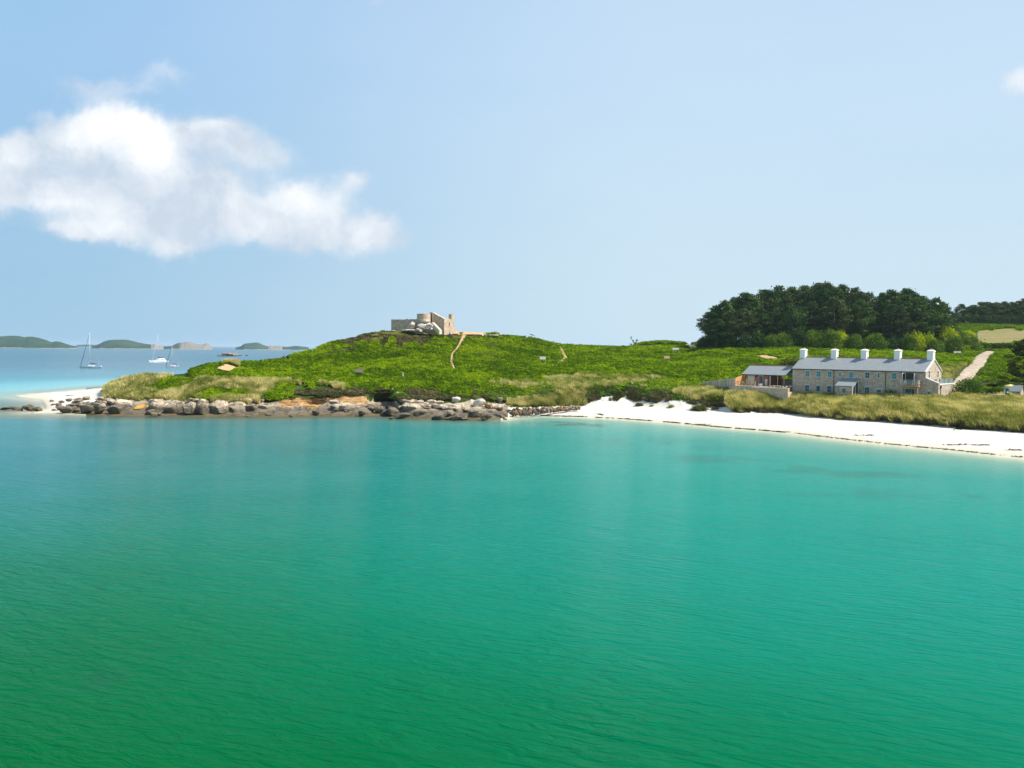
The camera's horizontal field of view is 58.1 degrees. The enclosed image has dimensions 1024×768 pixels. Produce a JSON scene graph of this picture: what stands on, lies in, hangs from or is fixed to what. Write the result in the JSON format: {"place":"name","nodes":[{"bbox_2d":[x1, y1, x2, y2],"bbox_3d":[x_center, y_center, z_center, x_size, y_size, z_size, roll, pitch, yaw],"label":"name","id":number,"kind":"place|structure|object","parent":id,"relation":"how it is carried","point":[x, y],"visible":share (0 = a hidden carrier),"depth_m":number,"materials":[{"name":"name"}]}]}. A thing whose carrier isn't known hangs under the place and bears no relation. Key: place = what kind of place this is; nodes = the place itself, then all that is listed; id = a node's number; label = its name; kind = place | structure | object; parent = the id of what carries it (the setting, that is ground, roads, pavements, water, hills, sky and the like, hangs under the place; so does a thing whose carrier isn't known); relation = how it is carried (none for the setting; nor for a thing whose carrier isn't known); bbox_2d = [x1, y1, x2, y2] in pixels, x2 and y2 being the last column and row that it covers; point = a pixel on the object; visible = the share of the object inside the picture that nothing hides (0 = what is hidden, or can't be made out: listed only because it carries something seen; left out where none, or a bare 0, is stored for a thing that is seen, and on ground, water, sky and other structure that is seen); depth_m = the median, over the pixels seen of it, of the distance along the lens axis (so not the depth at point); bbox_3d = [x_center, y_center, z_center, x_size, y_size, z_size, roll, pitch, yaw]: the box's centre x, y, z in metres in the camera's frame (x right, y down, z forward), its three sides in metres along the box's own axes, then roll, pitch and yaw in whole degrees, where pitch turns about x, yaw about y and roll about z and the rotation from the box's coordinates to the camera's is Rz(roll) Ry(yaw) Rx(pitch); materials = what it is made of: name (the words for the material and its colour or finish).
{"place":"outdoors","nodes":[
{"label":"outdoors","id":0,"kind":"place"},
{"bbox_2d":[0,336,76,348],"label":"island","id":1,"kind":"structure","parent":0,"point":[18,342],"depth_m":3091.34,"materials":[{"name":"green plant"}]},
{"bbox_2d":[12,388,102,413],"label":"sand spit","id":2,"kind":"structure","parent":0,"point":[56,397],"depth_m":233.97,"materials":[{"name":"white sand"}]},
{"bbox_2d":[91,340,163,348],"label":"island","id":3,"kind":"structure","parent":0,"point":[118,344],"depth_m":3513.70,"materials":[{"name":"green plant"}]},
{"bbox_2d":[164,342,211,349],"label":"island","id":4,"kind":"structure","parent":0,"point":[188,345],"depth_m":3739.67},
{"bbox_2d":[236,342,308,349],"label":"island","id":5,"kind":"structure","parent":0,"point":[252,346],"depth_m":4120.16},
{"bbox_2d":[66,398,510,419],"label":"rocky shore","id":6,"kind":"structure","parent":0,"point":[278,410],"depth_m":189.49,"materials":[{"name":"stone"}]},
{"bbox_2d":[93,403,105,413],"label":"boulder","id":7,"kind":"object","parent":6,"relation":"on","point":[99,408],"visible":0.95,"depth_m":184.79,"materials":[{"name":"stone"}]},
{"bbox_2d":[106,404,122,413],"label":"boulder","id":8,"kind":"object","parent":6,"relation":"on","point":[115,409],"visible":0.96,"depth_m":184.60,"materials":[{"name":"stone"}]},
{"bbox_2d":[111,399,132,407],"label":"boulder","id":9,"kind":"object","parent":6,"relation":"on","point":[123,403],"visible":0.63,"depth_m":191.43,"materials":[{"name":"stone"}]},
{"bbox_2d":[148,399,168,410],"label":"boulder","id":10,"kind":"object","parent":6,"relation":"on","point":[157,405],"visible":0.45,"depth_m":187.66,"materials":[{"name":"stone"}]},
{"bbox_2d":[163,400,184,413],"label":"boulder","id":11,"kind":"object","parent":6,"relation":"on","point":[174,406],"visible":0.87,"depth_m":185.50,"materials":[{"name":"stone"}]},
{"bbox_2d":[182,401,197,414],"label":"boulder","id":12,"kind":"object","parent":6,"relation":"on","point":[188,408],"visible":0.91,"depth_m":184.18,"materials":[{"name":"stone"}]},
{"bbox_2d":[195,402,211,414],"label":"boulder","id":13,"kind":"object","parent":6,"relation":"on","point":[201,408],"visible":0.9,"depth_m":184.41,"materials":[{"name":"stone"}]},
{"bbox_2d":[209,400,228,413],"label":"boulder","id":14,"kind":"object","parent":6,"relation":"on","point":[218,406],"visible":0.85,"depth_m":185.36,"materials":[{"name":"stone"}]},
{"bbox_2d":[228,401,246,412],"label":"boulder","id":15,"kind":"object","parent":6,"relation":"on","point":[237,407],"visible":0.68,"depth_m":186.81,"materials":[{"name":"stone"}]},
{"bbox_2d":[86,387,500,420],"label":"rocky seabed","id":16,"kind":"structure","parent":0,"point":[276,417],"depth_m":183.75,"materials":[{"name":"brown stone"}]},
{"bbox_2d":[280,396,366,408],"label":"earth bank","id":17,"kind":"structure","parent":0,"point":[314,403],"depth_m":195.80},
{"bbox_2d":[0,345,1023,767],"bbox_3d":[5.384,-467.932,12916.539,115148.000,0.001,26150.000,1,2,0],"label":"sea","id":18,"kind":"structure","parent":0,"point":[356,593],"depth_m":53.01,"materials":[{"name":"liquid"}]},
{"bbox_2d":[511,405,580,416],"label":"old sea wall","id":19,"kind":"structure","parent":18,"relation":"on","point":[523,411],"depth_m":195.35,"materials":[{"name":"grey stone"}]},
{"bbox_2d":[0,0,1023,347],"label":"sky","id":20,"kind":"structure","parent":0,"point":[221,173],"materials":[{"name":"blue"}]},
{"bbox_2d":[14,388,1023,460],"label":"seabed","id":21,"kind":"structure","parent":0,"point":[38,403],"depth_m":164.68,"materials":[{"name":"beige sand"}]},
{"bbox_2d":[115,328,1011,429],"bbox_3d":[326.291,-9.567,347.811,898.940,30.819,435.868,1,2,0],"label":"ground","id":22,"kind":"structure","parent":0,"point":[378,396],"depth_m":205.77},
{"bbox_2d":[99,375,296,400],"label":"bracken","id":23,"kind":"object","parent":22,"relation":"on","point":[278,392],"visible":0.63,"depth_m":198.47,"materials":[{"name":"green plant"}]},
{"bbox_2d":[101,371,346,403],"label":"marram grass","id":24,"kind":"structure","parent":22,"relation":"on","point":[124,387],"depth_m":202.30,"materials":[{"name":"green plant"}]},
{"bbox_2d":[284,386,504,400],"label":"cliff edge scrub","id":25,"kind":"object","parent":22,"relation":"on","point":[420,393],"visible":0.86,"depth_m":199.08,"materials":[{"name":"green plant"}]},
{"bbox_2d":[316,330,485,355],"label":"heath","id":26,"kind":"object","parent":22,"relation":"on","point":[399,340],"visible":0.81,"depth_m":268.47,"materials":[{"name":"green plant"}]},
{"bbox_2d":[391,312,456,334],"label":"blockhouse ruin","id":27,"kind":"object","parent":22,"relation":"on","point":[442,325],"visible":0.85,"depth_m":279.12,"materials":[{"name":"stone"}]},
{"bbox_2d":[364,330,503,339],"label":"turf","id":28,"kind":"structure","parent":22,"relation":"on","point":[403,333],"depth_m":275.76,"materials":[{"name":"green plant"}]},
{"bbox_2d":[186,331,796,398],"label":"bracken","id":29,"kind":"object","parent":22,"relation":"on","point":[424,366],"visible":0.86,"depth_m":241.62,"materials":[{"name":"green plant"}]},
{"bbox_2d":[506,388,591,406],"bbox_3d":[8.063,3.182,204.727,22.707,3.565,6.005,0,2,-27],"label":"marram grass","id":30,"kind":"structure","parent":22,"relation":"on","point":[535,398],"depth_m":204.54,"materials":[{"name":"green plant"}]},
{"bbox_2d":[487,377,726,404],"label":"dune scrub","id":31,"kind":"object","parent":22,"relation":"on","point":[603,392],"visible":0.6,"depth_m":209.58,"materials":[{"name":"green plant"}]},
{"bbox_2d":[490,371,741,401],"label":"marram grass","id":32,"kind":"structure","parent":22,"relation":"on","point":[710,389],"depth_m":215.26,"materials":[{"name":"green plant"}]},
{"bbox_2d":[586,385,726,406],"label":"roots and dead grass","id":33,"kind":"object","parent":22,"relation":"on","point":[633,395],"visible":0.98,"depth_m":207.22,"materials":[{"name":"brown plant"}]},
{"bbox_2d":[632,340,780,345],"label":"bracken","id":34,"kind":"object","parent":22,"relation":"on","point":[662,342],"visible":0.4,"depth_m":335.17,"materials":[{"name":"green plant"}]},
{"bbox_2d":[699,305,723,335],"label":"pine tree","id":35,"kind":"object","parent":22,"relation":"on","point":[704,323],"visible":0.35,"depth_m":307.55,"materials":[{"name":"green plant"}]},
{"bbox_2d":[701,319,732,347],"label":"pine tree","id":36,"kind":"object","parent":22,"relation":"on","point":[711,327],"visible":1,"depth_m":293.90,"materials":[{"name":"green plant"}]},
{"bbox_2d":[701,378,734,389],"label":"driftwood fence","id":37,"kind":"object","parent":22,"relation":"on","point":[728,383],"visible":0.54,"depth_m":208.80,"materials":[{"name":"grey wood"}]},
{"bbox_2d":[707,300,741,327],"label":"pine tree","id":38,"kind":"object","parent":22,"relation":"on","point":[728,305],"visible":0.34,"depth_m":304.43,"materials":[{"name":"green plant"}]},
{"bbox_2d":[717,331,736,348],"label":"broadleaf tree","id":39,"kind":"object","parent":22,"relation":"on","point":[732,339],"visible":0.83,"depth_m":294.18,"materials":[{"name":"green plant"}]},
{"bbox_2d":[713,311,744,344],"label":"pine tree","id":40,"kind":"object","parent":22,"relation":"on","point":[730,319],"visible":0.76,"depth_m":295.35,"materials":[{"name":"green plant"}]},
{"bbox_2d":[730,291,756,331],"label":"pine tree","id":41,"kind":"object","parent":22,"relation":"on","point":[739,302],"visible":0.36,"depth_m":309.71,"materials":[{"name":"green plant"}]},
{"bbox_2d":[735,333,754,347],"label":"broadleaf tree","id":42,"kind":"object","parent":22,"relation":"on","point":[744,340],"visible":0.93,"depth_m":291.21,"materials":[{"name":"green plant"}]},
{"bbox_2d":[732,308,764,335],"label":"pine tree","id":43,"kind":"object","parent":22,"relation":"on","point":[742,314],"visible":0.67,"depth_m":297.56,"materials":[{"name":"green plant"}]},
{"bbox_2d":[750,329,764,347],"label":"broadleaf tree","id":44,"kind":"object","parent":22,"relation":"on","point":[758,338],"visible":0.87,"depth_m":291.17,"materials":[{"name":"green plant"}]},
{"bbox_2d":[745,306,777,337],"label":"pine tree","id":45,"kind":"object","parent":22,"relation":"on","point":[765,317],"visible":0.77,"depth_m":298.69,"materials":[{"name":"green plant"}]},
{"bbox_2d":[735,365,793,391],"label":"timber annex","id":46,"kind":"object","parent":22,"relation":"on","point":[772,374],"visible":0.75,"depth_m":204.09,"materials":[{"name":"wood"}]},
{"bbox_2d":[761,332,779,347],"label":"broadleaf tree","id":47,"kind":"object","parent":22,"relation":"on","point":[768,341],"visible":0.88,"depth_m":289.21,"materials":[{"name":"green plant"}]},
{"bbox_2d":[755,299,787,344],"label":"pine tree","id":48,"kind":"object","parent":22,"relation":"on","point":[771,305],"visible":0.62,"depth_m":301.45,"materials":[{"name":"green plant"}]},
{"bbox_2d":[757,289,786,337],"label":"pine tree","id":49,"kind":"object","parent":22,"relation":"on","point":[767,294],"visible":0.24,"depth_m":314.66,"materials":[{"name":"green plant"}]},
{"bbox_2d":[751,387,796,399],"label":"stone retaining wall","id":50,"kind":"structure","parent":22,"relation":"on","point":[781,393],"depth_m":195.73,"materials":[{"name":"grey stone"}]},
{"bbox_2d":[773,331,795,346],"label":"broadleaf tree","id":51,"kind":"object","parent":22,"relation":"on","point":[786,339],"visible":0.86,"depth_m":289.21,"materials":[{"name":"green plant"}]},
{"bbox_2d":[772,289,802,343],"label":"pine tree","id":52,"kind":"object","parent":22,"relation":"on","point":[785,297],"visible":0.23,"depth_m":315.71,"materials":[{"name":"green plant"}]},
{"bbox_2d":[771,304,807,335],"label":"pine tree","id":53,"kind":"object","parent":22,"relation":"on","point":[794,318],"visible":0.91,"depth_m":294.10,"materials":[{"name":"green plant"}]},
{"bbox_2d":[784,288,805,316],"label":"pine tree","id":54,"kind":"object","parent":22,"relation":"on","point":[796,294],"visible":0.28,"depth_m":317.48,"materials":[{"name":"green plant"}]},
{"bbox_2d":[790,328,806,345],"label":"broadleaf tree","id":55,"kind":"object","parent":22,"relation":"on","point":[798,336],"visible":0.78,"depth_m":291.22,"materials":[{"name":"green plant"}]},
{"bbox_2d":[786,306,818,334],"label":"pine tree","id":56,"kind":"object","parent":22,"relation":"on","point":[801,309],"visible":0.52,"depth_m":300.97,"materials":[{"name":"green plant"}]},
{"bbox_2d":[790,290,817,327],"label":"pine tree","id":57,"kind":"object","parent":22,"relation":"on","point":[805,296],"visible":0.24,"depth_m":316.25,"materials":[{"name":"green plant"}]},
{"bbox_2d":[797,301,828,342],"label":"pine tree","id":58,"kind":"object","parent":22,"relation":"on","point":[812,309],"visible":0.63,"depth_m":302.88,"materials":[{"name":"green plant"}]},
{"bbox_2d":[800,330,830,347],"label":"broadleaf tree","id":59,"kind":"object","parent":22,"relation":"on","point":[816,338],"visible":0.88,"depth_m":286.30,"materials":[{"name":"green plant"}]},
{"bbox_2d":[806,287,833,326],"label":"pine tree","id":60,"kind":"object","parent":22,"relation":"on","point":[824,295],"visible":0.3,"depth_m":312.31,"materials":[{"name":"green plant"}]},
{"bbox_2d":[809,280,845,296],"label":"pine tree","id":61,"kind":"object","parent":22,"relation":"on","point":[821,285],"visible":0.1,"depth_m":327.88,"materials":[{"name":"green plant"}]},
{"bbox_2d":[822,328,843,347],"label":"broadleaf tree","id":62,"kind":"object","parent":22,"relation":"on","point":[834,341],"visible":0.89,"depth_m":285.06,"materials":[{"name":"green plant"}]},
{"bbox_2d":[815,295,854,333],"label":"pine tree","id":63,"kind":"object","parent":22,"relation":"on","point":[837,303],"visible":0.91,"depth_m":299.49,"materials":[{"name":"green plant"}]},
{"bbox_2d":[820,288,853,323],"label":"pine tree","id":64,"kind":"object","parent":22,"relation":"on","point":[840,295],"visible":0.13,"depth_m":313.28,"materials":[{"name":"green plant"}]},
{"bbox_2d":[827,304,855,334],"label":"pine tree","id":65,"kind":"object","parent":22,"relation":"on","point":[837,319],"visible":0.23,"depth_m":303.43,"materials":[{"name":"green plant"}]},
{"bbox_2d":[842,334,865,348],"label":"broadleaf tree","id":66,"kind":"object","parent":22,"relation":"on","point":[851,341],"visible":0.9,"depth_m":285.46,"materials":[{"name":"green plant"}]},
{"bbox_2d":[846,299,876,336],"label":"pine tree","id":67,"kind":"object","parent":22,"relation":"on","point":[856,308],"visible":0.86,"depth_m":300.62,"materials":[{"name":"green plant"}]},
{"bbox_2d":[850,293,873,339],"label":"pine tree","id":68,"kind":"object","parent":22,"relation":"on","point":[864,296],"visible":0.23,"depth_m":316.72,"materials":[{"name":"green plant"}]},
{"bbox_2d":[860,310,884,337],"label":"pine tree","id":69,"kind":"object","parent":22,"relation":"on","point":[872,330],"visible":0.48,"depth_m":304.14,"materials":[{"name":"green plant"}]},
{"bbox_2d":[792,347,953,395],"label":"house","id":70,"kind":"structure","parent":22,"relation":"on","point":[844,376],"depth_m":187.24,"materials":[{"name":"stone"}]},
{"bbox_2d":[723,387,1023,430],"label":"marram grass","id":71,"kind":"structure","parent":22,"relation":"on","point":[980,408],"depth_m":173.02,"materials":[{"name":"green plant"}]},
{"bbox_2d":[862,332,889,349],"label":"broadleaf tree","id":72,"kind":"object","parent":22,"relation":"on","point":[874,342],"visible":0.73,"depth_m":284.27,"materials":[{"name":"green plant"}]},
{"bbox_2d":[730,403,1023,431],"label":"roots and dead grass","id":73,"kind":"object","parent":22,"relation":"on","point":[916,421],"visible":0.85,"depth_m":165.81,"materials":[{"name":"brown plant"}]},
{"bbox_2d":[875,289,909,330],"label":"pine tree","id":74,"kind":"object","parent":22,"relation":"on","point":[891,293],"visible":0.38,"depth_m":309.61,"materials":[{"name":"green plant"}]},
{"bbox_2d":[885,335,903,349],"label":"broadleaf tree","id":75,"kind":"object","parent":22,"relation":"on","point":[894,342],"visible":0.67,"depth_m":288.31,"materials":[{"name":"green plant"}]},
{"bbox_2d":[767,340,1023,366],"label":"bracken","id":76,"kind":"object","parent":22,"relation":"on","point":[957,358],"visible":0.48,"depth_m":267.84,"materials":[{"name":"green plant"}]},
{"bbox_2d":[882,304,919,345],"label":"pine tree","id":77,"kind":"object","parent":22,"relation":"on","point":[900,311],"visible":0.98,"depth_m":293.62,"materials":[{"name":"green plant"}]},
{"bbox_2d":[900,332,918,350],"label":"broadleaf tree","id":78,"kind":"object","parent":22,"relation":"on","point":[910,346],"visible":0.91,"depth_m":286.14,"materials":[{"name":"green plant"}]},
{"bbox_2d":[896,294,927,315],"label":"pine tree","id":79,"kind":"object","parent":22,"relation":"on","point":[908,298],"visible":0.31,"depth_m":310.90,"materials":[{"name":"green plant"}]},
{"bbox_2d":[898,288,925,339],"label":"pine tree","id":80,"kind":"object","parent":22,"relation":"on","point":[909,291],"visible":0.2,"depth_m":315.27,"materials":[{"name":"green plant"}]},
{"bbox_2d":[909,330,927,351],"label":"broadleaf tree","id":81,"kind":"object","parent":22,"relation":"on","point":[920,340],"visible":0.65,"depth_m":286.93,"materials":[{"name":"green plant"}]},
{"bbox_2d":[905,304,937,336],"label":"pine tree","id":82,"kind":"object","parent":22,"relation":"on","point":[919,314],"visible":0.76,"depth_m":295.28,"materials":[{"name":"green plant"}]},
{"bbox_2d":[924,338,945,352],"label":"broadleaf tree","id":83,"kind":"object","parent":22,"relation":"on","point":[937,345],"visible":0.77,"depth_m":286.49,"materials":[{"name":"green plant"}]},
{"bbox_2d":[918,309,953,337],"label":"pine tree","id":84,"kind":"object","parent":22,"relation":"on","point":[936,315],"visible":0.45,"depth_m":300.04,"materials":[{"name":"green plant"}]},
{"bbox_2d":[922,296,955,332],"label":"pine tree","id":85,"kind":"object","parent":22,"relation":"on","point":[939,307],"visible":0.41,"depth_m":305.89,"materials":[{"name":"green plant"}]},
{"bbox_2d":[934,316,961,339],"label":"pine tree","id":86,"kind":"object","parent":22,"relation":"on","point":[936,332],"visible":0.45,"depth_m":302.61,"materials":[{"name":"green plant"}]},
{"bbox_2d":[937,325,960,349],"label":"broadleaf tree","id":87,"kind":"object","parent":22,"relation":"on","point":[943,334],"visible":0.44,"depth_m":298.62,"materials":[{"name":"green plant"}]},
{"bbox_2d":[943,331,965,352],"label":"broadleaf tree","id":88,"kind":"object","parent":22,"relation":"on","point":[952,344],"visible":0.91,"depth_m":289.54,"materials":[{"name":"green plant"}]},
{"bbox_2d":[939,361,970,387],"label":"yellow bank grass","id":89,"kind":"structure","parent":22,"relation":"on","point":[949,372],"depth_m":221.88,"materials":[{"name":"green plant"}]},
{"bbox_2d":[952,375,986,395],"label":"bush","id":90,"kind":"object","parent":22,"relation":"on","point":[967,384],"visible":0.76,"depth_m":181.82,"materials":[{"name":"green plant"}]},
{"bbox_2d":[958,332,984,350],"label":"broadleaf tree","id":91,"kind":"object","parent":22,"relation":"on","point":[971,340],"visible":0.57,"depth_m":300.26,"materials":[{"name":"green plant"}]},
{"bbox_2d":[969,302,992,316],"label":"pine tree","id":92,"kind":"object","parent":22,"relation":"on","point":[980,306],"visible":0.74,"depth_m":434.69,"materials":[{"name":"green plant"}]},
{"bbox_2d":[957,322,1023,331],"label":"bracken","id":93,"kind":"object","parent":22,"relation":"on","point":[975,327],"visible":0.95,"depth_m":405.70,"materials":[{"name":"green plant"}]},
{"bbox_2d":[981,302,1009,316],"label":"pine tree","id":94,"kind":"object","parent":22,"relation":"on","point":[996,305],"visible":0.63,"depth_m":433.69,"materials":[{"name":"green plant"}]},
{"bbox_2d":[972,350,1023,392],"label":"bracken","id":95,"kind":"object","parent":22,"relation":"on","point":[997,369],"visible":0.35,"depth_m":221.60,"materials":[{"name":"green plant"}]},
{"bbox_2d":[990,342,1014,350],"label":"hedge","id":96,"kind":"object","parent":22,"relation":"on","point":[1001,345],"visible":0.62,"depth_m":306.66,"materials":[{"name":"green plant"}]},
{"bbox_2d":[986,339,1023,387],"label":"cypress tree","id":97,"kind":"object","parent":22,"relation":"on","point":[1017,350],"visible":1,"depth_m":195.88,"materials":[{"name":"green plant"}]},
{"bbox_2d":[1003,385,1023,394],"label":"garden hut","id":98,"kind":"object","parent":22,"relation":"on","point":[1017,389],"visible":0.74,"depth_m":181.74,"materials":[{"name":"stone"}]},
{"bbox_2d":[508,390,1023,457],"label":"beach","id":99,"kind":"structure","parent":0,"point":[924,436],"depth_m":168.74,"materials":[{"name":"white sand"}]},
{"bbox_2d":[540,415,785,432],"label":"seaweed line","id":100,"kind":"object","parent":99,"relation":"on","point":[664,421],"visible":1,"depth_m":181.73,"materials":[{"name":"brown plant"}]},
{"bbox_2d":[786,431,1022,457],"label":"seaweed line","id":101,"kind":"object","parent":99,"relation":"on","point":[909,445],"visible":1,"depth_m":138.82,"materials":[{"name":"plant"}]},
{"bbox_2d":[954,351,993,390],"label":"track road","id":102,"kind":"structure","parent":0,"point":[975,366],"depth_m":236.45,"materials":[{"name":"beige sand"}]},
{"bbox_2d":[978,328,1023,342],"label":"field","id":103,"kind":"structure","parent":0,"point":[1000,335],"depth_m":366.32,"materials":[{"name":"yellow plant"}]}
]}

